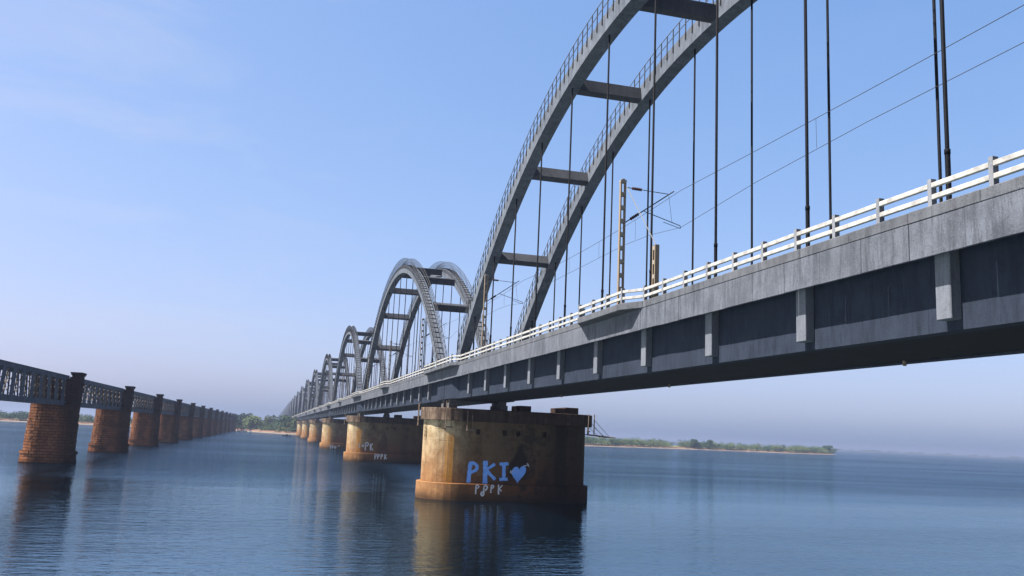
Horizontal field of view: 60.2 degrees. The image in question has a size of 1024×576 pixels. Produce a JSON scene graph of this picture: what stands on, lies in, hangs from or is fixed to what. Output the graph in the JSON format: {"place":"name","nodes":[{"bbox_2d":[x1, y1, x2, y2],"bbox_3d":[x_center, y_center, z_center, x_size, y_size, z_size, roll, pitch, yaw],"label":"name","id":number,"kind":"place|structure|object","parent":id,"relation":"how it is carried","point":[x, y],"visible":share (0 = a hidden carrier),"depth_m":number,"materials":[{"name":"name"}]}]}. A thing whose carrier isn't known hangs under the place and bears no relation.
{"place":"outdoors","nodes":[
{"label":"outdoors","id":0,"kind":"place"},
{"bbox_2d":[0,417,836,454],"bbox_3d":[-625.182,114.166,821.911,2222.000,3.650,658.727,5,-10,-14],"label":"riverbank","id":1,"kind":"structure","parent":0,"point":[294,433],"depth_m":825.96,"materials":[{"name":"green plant"}]},
{"bbox_2d":[0,410,132,423],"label":"wood","id":2,"kind":"object","parent":1,"relation":"on","point":[24,415],"visible":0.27,"depth_m":670.28,"materials":[{"name":"green plant"}]},
{"bbox_2d":[236,413,253,428],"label":"broadleaf tree","id":3,"kind":"object","parent":1,"relation":"on","point":[242,417],"visible":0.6,"depth_m":720.66,"materials":[{"name":"green plant"}]},
{"bbox_2d":[242,415,265,427],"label":"broadleaf tree","id":4,"kind":"object","parent":1,"relation":"on","point":[252,420],"visible":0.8,"depth_m":688.43,"materials":[{"name":"green plant"}]},
{"bbox_2d":[236,421,296,431],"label":"wood","id":5,"kind":"object","parent":1,"relation":"on","point":[265,427],"visible":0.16,"depth_m":660.90,"materials":[{"name":"green plant"}]},
{"bbox_2d":[263,414,276,426],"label":"broadleaf tree","id":6,"kind":"object","parent":1,"relation":"on","point":[266,420],"visible":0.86,"depth_m":669.55,"materials":[{"name":"green plant"}]},
{"bbox_2d":[272,415,294,430],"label":"broadleaf tree","id":7,"kind":"object","parent":1,"relation":"on","point":[284,420],"visible":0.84,"depth_m":651.40,"materials":[{"name":"green plant"}]},
{"bbox_2d":[289,416,300,431],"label":"broadleaf tree","id":8,"kind":"object","parent":1,"relation":"on","point":[294,421],"visible":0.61,"depth_m":646.11,"materials":[{"name":"green plant"}]},
{"bbox_2d":[689,439,700,446],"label":"broadleaf tree","id":9,"kind":"object","parent":1,"relation":"on","point":[693,442],"visible":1,"depth_m":917.12,"materials":[{"name":"green plant"}]},
{"bbox_2d":[701,440,713,448],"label":"broadleaf tree","id":10,"kind":"object","parent":1,"relation":"on","point":[708,443],"visible":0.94,"depth_m":927.54,"materials":[{"name":"green plant"}]},
{"bbox_2d":[585,435,832,453],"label":"wood","id":11,"kind":"object","parent":1,"relation":"on","point":[661,443],"visible":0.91,"depth_m":928.68,"materials":[{"name":"green plant"}]},
{"bbox_2d":[822,445,832,449],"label":"broadleaf tree","id":12,"kind":"object","parent":1,"relation":"on","point":[828,447],"visible":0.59,"depth_m":1118.69,"materials":[{"name":"green plant"}]},
{"bbox_2d":[0,413,1023,575],"bbox_3d":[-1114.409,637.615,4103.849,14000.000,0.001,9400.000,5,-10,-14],"label":"river","id":13,"kind":"structure","parent":0,"point":[237,503],"depth_m":74.09,"materials":[{"name":"liquid"}]},
{"bbox_2d":[18,372,86,463],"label":"masonry pier","id":14,"kind":"structure","parent":13,"relation":"in","point":[51,432],"depth_m":124.25,"materials":[{"name":"brown brick"}]},
{"bbox_2d":[0,359,68,404],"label":"truss span","id":15,"kind":"object","parent":14,"relation":"attached to","point":[24,371],"visible":1,"depth_m":108.78,"materials":[{"name":"grey paint"}]},
{"bbox_2d":[69,377,123,409],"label":"truss span","id":16,"kind":"object","parent":14,"relation":"attached to","point":[95,388],"visible":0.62,"depth_m":153.83,"materials":[{"name":"grey paint"}]},
{"bbox_2d":[87,386,135,452],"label":"masonry pier","id":17,"kind":"structure","parent":13,"relation":"in","point":[110,431],"depth_m":170.74,"materials":[{"name":"brown brick"}]},
{"bbox_2d":[124,389,155,412],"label":"truss span","id":18,"kind":"object","parent":17,"relation":"attached to","point":[139,396],"visible":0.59,"depth_m":201.55,"materials":[{"name":"grey paint"}]},
{"bbox_2d":[128,394,163,446],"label":"masonry pier","id":19,"kind":"structure","parent":13,"relation":"in","point":[144,430],"depth_m":217.28,"materials":[{"name":"brown brick"}]},
{"bbox_2d":[156,396,175,414],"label":"truss span","id":20,"kind":"object","parent":19,"relation":"attached to","point":[164,409],"visible":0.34,"depth_m":250.34,"materials":[{"name":"grey paint"}]},
{"bbox_2d":[158,399,182,442],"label":"masonry pier","id":21,"kind":"structure","parent":13,"relation":"in","point":[169,429],"depth_m":263.92,"materials":[{"name":"brown brick"}]},
{"bbox_2d":[176,401,189,415],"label":"truss span","id":22,"kind":"object","parent":21,"relation":"attached to","point":[185,408],"visible":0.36,"depth_m":297.21,"materials":[{"name":"grey paint"}]},
{"bbox_2d":[178,403,195,439],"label":"masonry pier","id":23,"kind":"structure","parent":13,"relation":"in","point":[185,427],"depth_m":310.59,"materials":[{"name":"brown brick"}]},
{"bbox_2d":[194,406,200,416],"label":"truss span","id":24,"kind":"object","parent":23,"relation":"attached to","point":[196,410],"visible":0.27,"depth_m":344.54,"materials":[{"name":"grey paint"}]},
{"bbox_2d":[192,406,205,437],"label":"masonry pier","id":25,"kind":"structure","parent":13,"relation":"in","point":[197,430],"depth_m":357.27,"materials":[{"name":"brown brick"}]},
{"bbox_2d":[201,407,208,417],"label":"truss span","id":26,"kind":"object","parent":25,"relation":"attached to","point":[206,413],"visible":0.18,"depth_m":394.24,"materials":[{"name":"grey paint"}]},
{"bbox_2d":[202,408,212,435],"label":"masonry pier","id":27,"kind":"structure","parent":13,"relation":"in","point":[206,427],"depth_m":403.97,"materials":[{"name":"brown brick"}]},
{"bbox_2d":[210,409,218,434],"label":"masonry pier","id":28,"kind":"structure","parent":13,"relation":"in","point":[214,422],"depth_m":450.53,"materials":[{"name":"red stone"}]},
{"bbox_2d":[217,411,223,433],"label":"masonry pier","id":29,"kind":"structure","parent":13,"relation":"in","point":[219,426],"depth_m":497.22,"materials":[{"name":"red stone"}]},
{"bbox_2d":[222,412,227,432],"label":"masonry pier","id":30,"kind":"structure","parent":13,"relation":"in","point":[224,426],"depth_m":543.78,"materials":[{"name":"red stone"}]},
{"bbox_2d":[226,413,231,431],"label":"masonry pier","id":31,"kind":"structure","parent":13,"relation":"in","point":[228,424],"depth_m":590.57,"materials":[{"name":"red stone"}]},
{"bbox_2d":[230,414,233,431],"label":"masonry pier","id":32,"kind":"structure","parent":13,"relation":"in","point":[231,424],"depth_m":637.03,"materials":[{"name":"red stone"}]},
{"bbox_2d":[233,414,236,430],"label":"masonry pier","id":33,"kind":"structure","parent":13,"relation":"in","point":[234,423],"depth_m":684.07,"materials":[{"name":"red stone"}]},
{"bbox_2d":[296,420,302,435],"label":"river pier","id":34,"kind":"structure","parent":13,"relation":"in","point":[299,428],"depth_m":555.61,"materials":[{"name":"concrete"}]},
{"bbox_2d":[293,391,306,418],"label":"arch bridge span","id":35,"kind":"object","parent":34,"relation":"on","point":[297,399],"visible":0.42,"depth_m":698.31,"materials":[{"name":"concrete"}]},
{"bbox_2d":[297,386,311,420],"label":"arch bridge span","id":36,"kind":"object","parent":34,"relation":"on","point":[300,402],"visible":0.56,"depth_m":603.66,"materials":[{"name":"concrete"}]},
{"bbox_2d":[300,379,318,419],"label":"arch bridge span","id":37,"kind":"object","parent":34,"relation":"on","point":[303,416],"visible":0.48,"depth_m":516.52,"materials":[{"name":"concrete"}]},
{"bbox_2d":[300,419,318,438],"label":"river pier","id":38,"kind":"structure","parent":13,"relation":"in","point":[305,429],"depth_m":462.45,"materials":[{"name":"concrete"}]},
{"bbox_2d":[305,369,328,419],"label":"arch bridge span","id":39,"kind":"object","parent":38,"relation":"on","point":[310,414],"visible":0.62,"depth_m":416.55,"materials":[{"name":"concrete"}]},
{"bbox_2d":[307,418,322,442],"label":"river pier","id":40,"kind":"structure","parent":13,"relation":"in","point":[315,432],"depth_m":369.35,"materials":[{"name":"concrete"}]},
{"bbox_2d":[319,416,347,448],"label":"river pier","id":41,"kind":"structure","parent":13,"relation":"in","point":[334,433],"depth_m":276.38,"materials":[{"name":"concrete"}]},
{"bbox_2d":[313,354,349,417],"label":"arch bridge span","id":42,"kind":"object","parent":41,"relation":"on","point":[323,411],"visible":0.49,"depth_m":317.27,"materials":[{"name":"concrete"}]},
{"bbox_2d":[327,325,386,415],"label":"arch bridge span","id":43,"kind":"object","parent":41,"relation":"on","point":[347,405],"visible":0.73,"depth_m":225.01,"materials":[{"name":"concrete"}]},
{"bbox_2d":[352,367,364,392],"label":"catenary mast","id":44,"kind":"object","parent":43,"relation":"on","point":[353,376],"visible":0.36,"depth_m":203.73,"materials":[{"name":"metal"}]},
{"bbox_2d":[343,412,423,462],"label":"river pier","id":45,"kind":"structure","parent":13,"relation":"in","point":[386,437],"depth_m":183.99,"materials":[{"name":"concrete"}]},
{"bbox_2d":[415,399,614,503],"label":"river pier","id":46,"kind":"structure","parent":13,"relation":"in","point":[498,452],"depth_m":91.01,"materials":[{"name":"concrete"}]},
{"bbox_2d":[354,258,498,412],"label":"arch bridge span","id":47,"kind":"object","parent":46,"relation":"on","point":[426,387],"visible":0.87,"depth_m":126.63,"materials":[{"name":"concrete"}]},
{"bbox_2d":[367,356,385,390],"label":"catenary mast","id":48,"kind":"object","parent":47,"relation":"on","point":[369,370],"visible":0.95,"depth_m":170.77,"materials":[{"name":"metal"}]},
{"bbox_2d":[387,341,411,384],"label":"catenary mast","id":49,"kind":"object","parent":47,"relation":"on","point":[390,358],"visible":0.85,"depth_m":140.49,"materials":[{"name":"metal"}]},
{"bbox_2d":[419,318,447,371],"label":"catenary mast","id":50,"kind":"object","parent":47,"relation":"on","point":[422,342],"visible":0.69,"depth_m":110.46,"materials":[{"name":"metal"}]},
{"bbox_2d":[436,0,1023,402],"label":"arch bridge span","id":51,"kind":"object","parent":46,"relation":"on","point":[935,281],"visible":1,"depth_m":36.11,"materials":[{"name":"concrete"}]},
{"bbox_2d":[481,274,522,352],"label":"catenary mast","id":52,"kind":"object","parent":51,"relation":"on","point":[485,308],"visible":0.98,"depth_m":77.70,"materials":[{"name":"metal"}]},
{"bbox_2d":[616,179,680,304],"bbox_3d":[7.418,-2.207,47.631,3.589,7.180,0.240,5,-10,-14],"label":"catenary mast","id":53,"kind":"object","parent":51,"relation":"on","point":[623,221],"visible":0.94,"depth_m":47.38,"materials":[{"name":"metal"}]},
{"bbox_2d":[313,5,1023,400],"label":"overhead wire","id":54,"kind":"object","parent":53,"relation":"hanging from","point":[797,159],"visible":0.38,"depth_m":37.01,"materials":[{"name":"black metal"}]},
{"bbox_2d":[651,244,658,297],"bbox_3d":[6.910,-0.769,42.585,0.240,2.650,0.340,5,-10,-14],"label":"anchor post","id":55,"kind":"object","parent":51,"relation":"on","point":[655,263],"visible":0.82,"depth_m":42.51,"materials":[{"name":"metal"}]},
{"bbox_2d":[627,188,655,243],"bbox_3d":[6.627,-3.709,45.217,0.132,4.146,4.266,5,-10,-13],"label":"stay rod","id":56,"kind":"object","parent":55,"relation":"attached to","point":[641,216],"visible":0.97,"depth_m":45.10,"materials":[{"name":"metal"}]},
{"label":"river pier","id":57,"kind":"object","parent":13,"relation":"in","visible":0},
{"bbox_2d":[292,395,301,417],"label":"arch bridge span","id":58,"kind":"object","parent":57,"relation":"on","point":[294,403],"visible":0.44,"depth_m":794.12,"materials":[{"name":"concrete"}]},
{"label":"river pier","id":59,"kind":"object","parent":13,"relation":"in","visible":0},
{"bbox_2d":[290,399,297,416],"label":"arch bridge span","id":60,"kind":"object","parent":59,"relation":"on","point":[292,407],"visible":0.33,"depth_m":889.93,"materials":[{"name":"concrete"}]},
{"bbox_2d":[0,0,1023,457],"label":"sky","id":61,"kind":"structure","parent":0,"point":[200,200],"materials":[{"name":"blue"}]},
{"bbox_2d":[664,442,1023,458],"bbox_3d":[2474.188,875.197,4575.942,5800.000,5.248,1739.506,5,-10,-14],"label":"riverbank","id":62,"kind":"structure","parent":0,"point":[915,453],"depth_m":4224.99,"materials":[{"name":"green plant"}]},
{"bbox_2d":[597,438,1020,457],"bbox_3d":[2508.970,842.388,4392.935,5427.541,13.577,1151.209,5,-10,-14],"label":"wood","id":63,"kind":"object","parent":62,"relation":"on","point":[897,451],"visible":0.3,"depth_m":4351.01,"materials":[{"name":"green plant"}]}
]}

